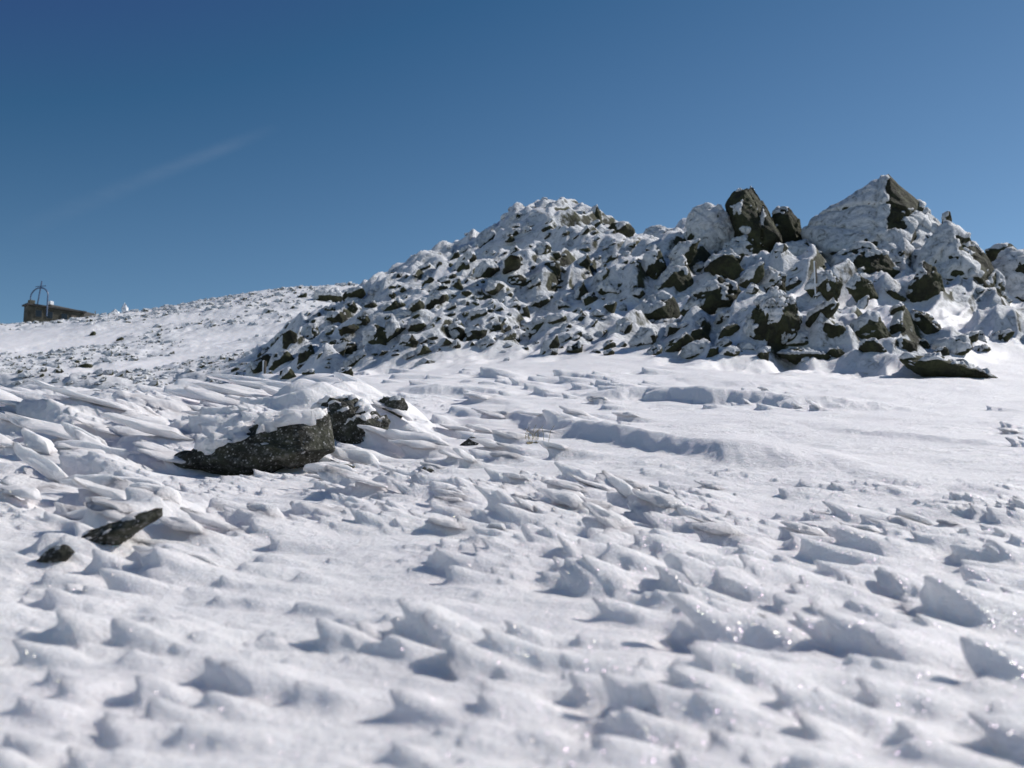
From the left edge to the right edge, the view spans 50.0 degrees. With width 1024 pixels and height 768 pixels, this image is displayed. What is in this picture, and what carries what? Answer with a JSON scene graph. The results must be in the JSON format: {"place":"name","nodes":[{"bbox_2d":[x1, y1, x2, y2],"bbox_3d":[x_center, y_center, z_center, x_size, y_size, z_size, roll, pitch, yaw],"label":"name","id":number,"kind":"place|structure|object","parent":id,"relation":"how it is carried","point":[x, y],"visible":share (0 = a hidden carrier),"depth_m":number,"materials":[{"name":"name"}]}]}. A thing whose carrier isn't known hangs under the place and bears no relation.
{"place":"outdoors","nodes":[
{"label":"outdoors","id":0,"kind":"place"},
{"bbox_2d":[0,197,1023,767],"bbox_3d":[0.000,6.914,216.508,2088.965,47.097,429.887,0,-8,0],"label":"snow slope","id":1,"kind":"structure","parent":0,"point":[744,559],"depth_m":2.92,"materials":[{"name":"white snow"}]},
{"bbox_2d":[22,300,86,322],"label":"stone hut","id":2,"kind":"object","parent":1,"relation":"on","point":[33,311],"visible":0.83,"depth_m":162.79,"materials":[{"name":"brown stone"}]},
{"bbox_2d":[30,281,48,315],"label":"hoop mast","id":3,"kind":"object","parent":2,"relation":"attached to","point":[40,287],"visible":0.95,"depth_m":163.30,"materials":[{"name":"grey metal"}]},
{"bbox_2d":[36,544,74,562],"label":"rock","id":4,"kind":"object","parent":1,"relation":"on","point":[58,553],"visible":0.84,"depth_m":2.67,"materials":[{"name":"grey stone"}]},
{"bbox_2d":[81,508,162,545],"bbox_3d":[-1.080,0.406,2.996,0.269,0.137,0.176,0,-8,0],"label":"rock","id":5,"kind":"object","parent":1,"relation":"on","point":[124,529],"visible":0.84,"depth_m":2.94,"materials":[{"name":"grey stone"}]},
{"bbox_2d":[173,408,334,475],"bbox_3d":[-1.379,0.317,5.750,0.948,0.437,0.628,0,-8,0],"label":"rock","id":6,"kind":"object","parent":1,"relation":"on","point":[270,442],"visible":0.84,"depth_m":5.52,"materials":[{"name":"grey stone"}]},
{"bbox_2d":[248,353,271,373],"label":"rock","id":7,"kind":"object","parent":1,"relation":"on","point":[255,366],"visible":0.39,"depth_m":37.21,"materials":[{"name":"stone"}]},
{"bbox_2d":[268,350,293,370],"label":"rock","id":8,"kind":"object","parent":1,"relation":"on","point":[280,358],"visible":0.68,"depth_m":31.00,"materials":[{"name":"stone"}]},
{"bbox_2d":[277,367,295,378],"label":"rock","id":9,"kind":"object","parent":1,"relation":"on","point":[287,373],"visible":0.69,"depth_m":20.11,"materials":[{"name":"stone"}]},
{"bbox_2d":[282,330,297,349],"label":"rock","id":10,"kind":"object","parent":1,"relation":"on","point":[289,337],"visible":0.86,"depth_m":32.14,"materials":[{"name":"stone"}]},
{"bbox_2d":[297,344,314,364],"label":"rock","id":11,"kind":"object","parent":1,"relation":"on","point":[305,352],"visible":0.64,"depth_m":24.27,"materials":[{"name":"stone"}]},
{"bbox_2d":[311,287,342,301],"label":"rock","id":12,"kind":"object","parent":1,"relation":"on","point":[334,294],"visible":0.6,"depth_m":131.84,"materials":[{"name":"stone"}]},
{"bbox_2d":[323,309,347,323],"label":"rock","id":13,"kind":"object","parent":1,"relation":"on","point":[338,315],"visible":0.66,"depth_m":35.49,"materials":[{"name":"stone"}]},
{"bbox_2d":[329,337,357,353],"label":"boulder","id":14,"kind":"object","parent":1,"relation":"on","point":[351,347],"visible":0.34,"depth_m":24.22,"materials":[{"name":"stone"}]},
{"bbox_2d":[338,324,358,335],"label":"rock","id":15,"kind":"object","parent":1,"relation":"on","point":[349,329],"visible":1,"depth_m":24.43,"materials":[{"name":"stone"}]},
{"bbox_2d":[310,394,390,443],"bbox_3d":[-1.069,0.291,7.241,0.555,0.436,0.512,0,-8,0],"label":"rock","id":16,"kind":"object","parent":1,"relation":"on","point":[348,414],"visible":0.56,"depth_m":7.05,"materials":[{"name":"grey stone"}]},
{"bbox_2d":[342,286,365,301],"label":"rock","id":17,"kind":"object","parent":1,"relation":"on","point":[357,292],"visible":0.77,"depth_m":37.98,"materials":[{"name":"stone"}]},
{"bbox_2d":[343,349,366,366],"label":"rock","id":18,"kind":"object","parent":1,"relation":"on","point":[354,358],"visible":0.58,"depth_m":22.96,"materials":[{"name":"stone"}]},
{"bbox_2d":[362,323,388,346],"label":"rock","id":19,"kind":"object","parent":1,"relation":"on","point":[373,334],"visible":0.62,"depth_m":23.49,"materials":[{"name":"stone"}]},
{"bbox_2d":[379,396,407,417],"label":"rock","id":20,"kind":"object","parent":1,"relation":"on","point":[397,402],"visible":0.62,"depth_m":7.68,"materials":[{"name":"grey stone"}]},
{"bbox_2d":[381,297,405,310],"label":"rock","id":21,"kind":"object","parent":1,"relation":"on","point":[395,305],"visible":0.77,"depth_m":25.30,"materials":[{"name":"stone"}]},
{"bbox_2d":[383,318,405,341],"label":"rock","id":22,"kind":"object","parent":1,"relation":"on","point":[393,327],"visible":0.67,"depth_m":23.55,"materials":[{"name":"stone"}]},
{"bbox_2d":[399,333,418,347],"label":"rock","id":23,"kind":"object","parent":1,"relation":"on","point":[409,340],"visible":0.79,"depth_m":22.86,"materials":[{"name":"stone"}]},
{"bbox_2d":[407,298,424,311],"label":"rock","id":24,"kind":"object","parent":1,"relation":"on","point":[417,305],"visible":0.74,"depth_m":24.53,"materials":[{"name":"stone"}]},
{"bbox_2d":[406,319,426,331],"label":"rock","id":25,"kind":"object","parent":1,"relation":"on","point":[416,325],"visible":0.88,"depth_m":23.74,"materials":[{"name":"stone"}]},
{"bbox_2d":[415,343,431,355],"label":"rock","id":26,"kind":"object","parent":1,"relation":"on","point":[423,349],"visible":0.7,"depth_m":22.64,"materials":[{"name":"stone"}]},
{"bbox_2d":[424,291,448,309],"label":"rock","id":27,"kind":"object","parent":1,"relation":"on","point":[432,301],"visible":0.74,"depth_m":28.18,"materials":[{"name":"stone"}]},
{"bbox_2d":[448,322,464,340],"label":"rock","id":28,"kind":"object","parent":1,"relation":"on","point":[456,330],"visible":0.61,"depth_m":23.86,"materials":[{"name":"stone"}]},
{"bbox_2d":[454,260,469,271],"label":"rock","id":29,"kind":"object","parent":1,"relation":"on","point":[460,266],"visible":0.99,"depth_m":35.02,"materials":[{"name":"stone"}]},
{"bbox_2d":[456,251,476,262],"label":"rock","id":30,"kind":"object","parent":1,"relation":"on","point":[470,256],"visible":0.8,"depth_m":35.53,"materials":[{"name":"stone"}]},
{"bbox_2d":[463,323,486,341],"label":"rock","id":31,"kind":"object","parent":1,"relation":"on","point":[477,331],"visible":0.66,"depth_m":23.68,"materials":[{"name":"stone"}]},
{"bbox_2d":[467,308,487,320],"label":"rock","id":32,"kind":"object","parent":1,"relation":"on","point":[474,314],"visible":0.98,"depth_m":25.93,"materials":[{"name":"stone"}]},
{"bbox_2d":[474,229,495,247],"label":"rock","id":33,"kind":"object","parent":1,"relation":"on","point":[485,238],"visible":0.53,"depth_m":42.71,"materials":[{"name":"stone"}]},
{"bbox_2d":[472,260,499,278],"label":"rock","id":34,"kind":"object","parent":1,"relation":"on","point":[486,268],"visible":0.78,"depth_m":32.51,"materials":[{"name":"stone"}]},
{"bbox_2d":[476,334,495,348],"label":"rock","id":35,"kind":"object","parent":1,"relation":"on","point":[486,341],"visible":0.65,"depth_m":23.37,"materials":[{"name":"stone"}]},
{"bbox_2d":[486,321,501,331],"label":"rock","id":36,"kind":"object","parent":1,"relation":"on","point":[494,326],"visible":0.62,"depth_m":25.70,"materials":[{"name":"stone"}]},
{"bbox_2d":[484,278,504,294],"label":"rock","id":37,"kind":"object","parent":1,"relation":"on","point":[492,287],"visible":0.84,"depth_m":30.39,"materials":[{"name":"stone"}]},
{"bbox_2d":[0,197,1013,389],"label":"rubble","id":38,"kind":"object","parent":1,"relation":"on","point":[340,348],"visible":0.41,"depth_m":54.78,"materials":[{"name":"grey stone"}]},
{"bbox_2d":[301,323,318,339],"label":"rock","id":39,"kind":"object","parent":38,"relation":"on","point":[309,331],"visible":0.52,"depth_m":32.68,"materials":[{"name":"stone"}]},
{"bbox_2d":[498,329,515,340],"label":"rock","id":40,"kind":"object","parent":1,"relation":"on","point":[510,334],"visible":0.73,"depth_m":23.85,"materials":[{"name":"stone"}]},
{"bbox_2d":[500,255,520,273],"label":"rock","id":41,"kind":"object","parent":1,"relation":"on","point":[511,263],"visible":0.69,"depth_m":31.44,"materials":[{"name":"stone"}]},
{"bbox_2d":[507,274,531,286],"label":"rock","id":42,"kind":"object","parent":1,"relation":"on","point":[518,280],"visible":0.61,"depth_m":31.55,"materials":[{"name":"stone"}]},
{"bbox_2d":[524,316,545,339],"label":"rock","id":43,"kind":"object","parent":1,"relation":"on","point":[533,327],"visible":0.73,"depth_m":25.32,"materials":[{"name":"stone"}]},
{"bbox_2d":[531,295,549,307],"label":"rock","id":44,"kind":"object","parent":1,"relation":"on","point":[540,302],"visible":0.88,"depth_m":30.50,"materials":[{"name":"stone"}]},
{"bbox_2d":[536,242,551,254],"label":"rock","id":45,"kind":"object","parent":1,"relation":"on","point":[543,248],"visible":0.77,"depth_m":33.74,"materials":[{"name":"stone"}]},
{"bbox_2d":[539,334,559,354],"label":"rock","id":46,"kind":"object","parent":1,"relation":"on","point":[552,342],"visible":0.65,"depth_m":22.32,"materials":[{"name":"stone"}]},
{"bbox_2d":[545,260,561,279],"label":"rock","id":47,"kind":"object","parent":1,"relation":"on","point":[554,266],"visible":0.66,"depth_m":32.13,"materials":[{"name":"stone"}]},
{"bbox_2d":[544,313,566,323],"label":"rock","id":48,"kind":"object","parent":1,"relation":"on","point":[555,318],"visible":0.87,"depth_m":25.21,"materials":[{"name":"stone"}]},
{"bbox_2d":[566,340,582,352],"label":"rock","id":49,"kind":"object","parent":1,"relation":"on","point":[577,347],"visible":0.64,"depth_m":22.34,"materials":[{"name":"stone"}]},
{"bbox_2d":[574,281,588,299],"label":"rock","id":50,"kind":"object","parent":1,"relation":"on","point":[581,290],"visible":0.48,"depth_m":30.73,"materials":[{"name":"stone"}]},
{"bbox_2d":[577,253,590,269],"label":"rock","id":51,"kind":"object","parent":1,"relation":"on","point":[584,261],"visible":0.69,"depth_m":33.01,"materials":[{"name":"stone"}]},
{"bbox_2d":[581,293,599,305],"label":"rock","id":52,"kind":"object","parent":1,"relation":"on","point":[587,299],"visible":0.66,"depth_m":30.18,"materials":[{"name":"stone"}]},
{"bbox_2d":[596,281,617,294],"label":"rock","id":53,"kind":"object","parent":1,"relation":"on","point":[606,287],"visible":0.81,"depth_m":30.60,"materials":[{"name":"stone"}]},
{"bbox_2d":[605,320,632,339],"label":"rock","id":54,"kind":"object","parent":1,"relation":"on","point":[625,327],"visible":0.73,"depth_m":24.03,"materials":[{"name":"stone"}]},
{"bbox_2d":[608,221,634,237],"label":"boulder","id":55,"kind":"object","parent":1,"relation":"on","point":[625,229],"visible":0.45,"depth_m":42.34,"materials":[{"name":"stone"}]},
{"bbox_2d":[631,287,644,298],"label":"rock","id":56,"kind":"object","parent":1,"relation":"on","point":[637,292],"visible":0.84,"depth_m":30.16,"materials":[{"name":"stone"}]},
{"bbox_2d":[628,327,657,346],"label":"rock","id":57,"kind":"object","parent":1,"relation":"on","point":[645,336],"visible":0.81,"depth_m":22.05,"materials":[{"name":"stone"}]},
{"bbox_2d":[641,249,666,279],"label":"rock","id":58,"kind":"object","parent":1,"relation":"on","point":[653,264],"visible":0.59,"depth_m":31.19,"materials":[{"name":"stone"}]},
{"bbox_2d":[646,344,662,354],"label":"rock","id":59,"kind":"object","parent":1,"relation":"on","point":[656,350],"visible":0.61,"depth_m":21.41,"materials":[{"name":"stone"}]},
{"bbox_2d":[643,225,668,236],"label":"boulder","id":60,"kind":"object","parent":1,"relation":"on","point":[652,230],"visible":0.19,"depth_m":39.39,"materials":[{"name":"stone"}]},
{"bbox_2d":[634,290,680,320],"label":"rock","id":61,"kind":"object","parent":1,"relation":"on","point":[662,304],"visible":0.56,"depth_m":25.86,"materials":[{"name":"stone"}]},
{"bbox_2d":[664,322,679,336],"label":"rock","id":62,"kind":"object","parent":1,"relation":"on","point":[672,328],"visible":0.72,"depth_m":22.43,"materials":[{"name":"stone"}]},
{"bbox_2d":[654,265,693,291],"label":"rock","id":63,"kind":"object","parent":1,"relation":"on","point":[679,278],"visible":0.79,"depth_m":30.44,"materials":[{"name":"stone"}]},
{"bbox_2d":[665,254,687,270],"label":"rock","id":64,"kind":"object","parent":1,"relation":"on","point":[681,259],"visible":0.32,"depth_m":30.86,"materials":[{"name":"stone"}]},
{"bbox_2d":[662,332,693,352],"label":"rock","id":65,"kind":"object","parent":1,"relation":"on","point":[678,343],"visible":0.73,"depth_m":20.73,"materials":[{"name":"stone"}]},
{"bbox_2d":[668,238,700,264],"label":"rock","id":66,"kind":"object","parent":1,"relation":"on","point":[687,249],"visible":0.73,"depth_m":31.44,"materials":[{"name":"stone"}]},
{"bbox_2d":[679,338,710,358],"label":"rock","id":67,"kind":"object","parent":1,"relation":"on","point":[692,349],"visible":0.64,"depth_m":20.46,"materials":[{"name":"stone"}]},
{"bbox_2d":[689,328,710,341],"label":"rock","id":68,"kind":"object","parent":1,"relation":"on","point":[697,334],"visible":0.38,"depth_m":21.98,"materials":[{"name":"stone"}]},
{"bbox_2d":[683,202,733,250],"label":"boulder","id":69,"kind":"object","parent":1,"relation":"on","point":[709,225],"visible":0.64,"depth_m":33.89,"materials":[{"name":"stone"}]},
{"bbox_2d":[680,275,741,315],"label":"boulder","id":70,"kind":"object","parent":1,"relation":"on","point":[713,295],"visible":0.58,"depth_m":23.81,"materials":[{"name":"stone"}]},
{"bbox_2d":[713,307,730,323],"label":"rock","id":71,"kind":"object","parent":1,"relation":"on","point":[720,318],"visible":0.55,"depth_m":22.62,"materials":[{"name":"stone"}]},
{"bbox_2d":[704,254,743,279],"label":"rock","id":72,"kind":"object","parent":1,"relation":"on","point":[724,266],"visible":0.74,"depth_m":30.51,"materials":[{"name":"stone"}]},
{"bbox_2d":[717,324,739,339],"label":"rock","id":73,"kind":"object","parent":1,"relation":"on","point":[729,329],"visible":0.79,"depth_m":21.22,"materials":[{"name":"stone"}]},
{"bbox_2d":[719,345,739,356],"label":"rock","id":74,"kind":"object","parent":1,"relation":"on","point":[732,351],"visible":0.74,"depth_m":19.86,"materials":[{"name":"stone"}]},
{"bbox_2d":[718,234,770,263],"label":"boulder","id":75,"kind":"object","parent":1,"relation":"on","point":[742,246],"visible":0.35,"depth_m":32.89,"materials":[{"name":"stone"}]},
{"bbox_2d":[737,261,764,288],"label":"rock","id":76,"kind":"object","parent":1,"relation":"on","point":[754,274],"visible":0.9,"depth_m":23.40,"materials":[{"name":"stone"}]},
{"bbox_2d":[725,186,783,251],"bbox_3d":[7.685,-5.107,34.440,1.931,2.605,2.929,0,-8,0],"label":"boulder","id":77,"kind":"object","parent":1,"relation":"on","point":[748,212],"visible":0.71,"depth_m":33.43,"materials":[{"name":"stone"}]},
{"bbox_2d":[757,266,786,292],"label":"rock","id":78,"kind":"object","parent":1,"relation":"on","point":[772,277],"visible":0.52,"depth_m":23.73,"materials":[{"name":"stone"}]},
{"bbox_2d":[743,286,802,345],"bbox_3d":[4.967,-1.170,21.202,1.249,1.394,1.085,0,-8,0],"label":"boulder","id":79,"kind":"object","parent":1,"relation":"on","point":[774,317],"visible":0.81,"depth_m":20.82,"materials":[{"name":"stone"}]},
{"bbox_2d":[772,206,801,242],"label":"boulder","id":80,"kind":"object","parent":1,"relation":"on","point":[786,221],"visible":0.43,"depth_m":34.31,"materials":[{"name":"stone"}]},
{"bbox_2d":[785,277,801,290],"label":"rock","id":81,"kind":"object","parent":1,"relation":"on","point":[791,283],"visible":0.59,"depth_m":29.45,"materials":[{"name":"stone"}]},
{"bbox_2d":[786,328,808,346],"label":"boulder","id":82,"kind":"object","parent":1,"relation":"on","point":[801,339],"visible":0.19,"depth_m":20.94,"materials":[{"name":"stone"}]},
{"bbox_2d":[784,239,821,255],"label":"boulder","id":83,"kind":"object","parent":1,"relation":"on","point":[798,248],"visible":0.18,"depth_m":32.64,"materials":[{"name":"stone"}]},
{"bbox_2d":[777,347,831,364],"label":"boulder","id":84,"kind":"object","parent":1,"relation":"on","point":[793,355],"visible":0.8,"depth_m":20.33,"materials":[{"name":"stone"}]},
{"bbox_2d":[805,298,839,327],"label":"rock","id":85,"kind":"object","parent":1,"relation":"on","point":[828,309],"visible":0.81,"depth_m":21.18,"materials":[{"name":"stone"}]},
{"bbox_2d":[803,270,842,301],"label":"boulder","id":86,"kind":"object","parent":1,"relation":"on","point":[829,284],"visible":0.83,"depth_m":23.04,"materials":[{"name":"stone"}]},
{"bbox_2d":[823,323,845,337],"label":"rock","id":87,"kind":"object","parent":1,"relation":"on","point":[834,330],"visible":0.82,"depth_m":20.89,"materials":[{"name":"stone"}]},
{"bbox_2d":[826,347,844,357],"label":"rock","id":88,"kind":"object","parent":1,"relation":"on","point":[836,352],"visible":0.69,"depth_m":20.45,"materials":[{"name":"stone"}]},
{"bbox_2d":[845,273,878,302],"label":"rock","id":89,"kind":"object","parent":1,"relation":"on","point":[858,287],"visible":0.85,"depth_m":28.34,"materials":[{"name":"stone"}]},
{"bbox_2d":[829,241,899,277],"bbox_3d":[9.924,-3.263,31.360,2.406,1.774,1.853,0,-8,0],"label":"boulder","id":90,"kind":"object","parent":1,"relation":"on","point":[870,257],"visible":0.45,"depth_m":30.85,"materials":[{"name":"stone"}]},
{"bbox_2d":[800,174,940,263],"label":"boulder","id":91,"kind":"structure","parent":1,"relation":"on","point":[887,212],"depth_m":32.98,"materials":[{"name":"stone"}]},
{"bbox_2d":[849,310,893,339],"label":"boulder","id":92,"kind":"object","parent":1,"relation":"on","point":[867,324],"visible":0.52,"depth_m":21.23,"materials":[{"name":"stone"}]},
{"bbox_2d":[858,338,886,352],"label":"rock","id":93,"kind":"object","parent":1,"relation":"on","point":[871,345],"visible":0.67,"depth_m":19.96,"materials":[{"name":"stone"}]},
{"bbox_2d":[885,289,906,301],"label":"rock","id":94,"kind":"object","parent":1,"relation":"on","point":[893,294],"visible":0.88,"depth_m":28.44,"materials":[{"name":"stone"}]},
{"bbox_2d":[887,319,905,334],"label":"rock","id":95,"kind":"object","parent":1,"relation":"on","point":[897,326],"visible":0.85,"depth_m":22.66,"materials":[{"name":"stone"}]},
{"bbox_2d":[897,336,917,351],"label":"rock","id":96,"kind":"object","parent":1,"relation":"on","point":[905,343],"visible":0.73,"depth_m":20.91,"materials":[{"name":"stone"}]},
{"bbox_2d":[905,261,944,302],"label":"boulder","id":97,"kind":"object","parent":1,"relation":"on","point":[926,283],"visible":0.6,"depth_m":28.42,"materials":[{"name":"stone"}]},
{"bbox_2d":[910,308,941,334],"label":"boulder","id":98,"kind":"object","parent":1,"relation":"on","point":[926,323],"visible":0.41,"depth_m":23.41,"materials":[{"name":"stone"}]},
{"bbox_2d":[898,351,997,377],"bbox_3d":[7.422,-0.268,18.666,1.913,0.630,1.373,0,-8,0],"label":"boulder","id":99,"kind":"object","parent":1,"relation":"on","point":[935,364],"visible":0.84,"depth_m":18.11,"materials":[{"name":"stone"}]},
{"bbox_2d":[931,334,973,354],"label":"rock","id":100,"kind":"object","parent":1,"relation":"on","point":[959,344],"visible":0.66,"depth_m":20.78,"materials":[{"name":"stone"}]},
{"bbox_2d":[912,220,1007,299],"bbox_3d":[12.919,-2.810,31.803,2.995,3.721,3.635,-2,-8,13],"label":"boulder","id":101,"kind":"object","parent":1,"relation":"on","point":[950,251],"visible":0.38,"depth_m":30.78,"materials":[{"name":"stone"}]},
{"bbox_2d":[985,243,1017,261],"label":"boulder","id":102,"kind":"object","parent":1,"relation":"on","point":[992,252],"visible":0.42,"depth_m":35.12,"materials":[{"name":"stone"}]},
{"bbox_2d":[988,329,1014,341],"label":"rock","id":103,"kind":"object","parent":1,"relation":"on","point":[1004,335],"visible":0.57,"depth_m":23.34,"materials":[{"name":"stone"}]},
{"bbox_2d":[991,247,1023,301],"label":"boulder","id":104,"kind":"object","parent":1,"relation":"on","point":[1008,263],"visible":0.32,"depth_m":32.32,"materials":[{"name":"stone"}]},
{"bbox_2d":[0,0,1023,323],"label":"sky","id":105,"kind":"structure","parent":0,"point":[154,153],"materials":[{"name":"blue"}]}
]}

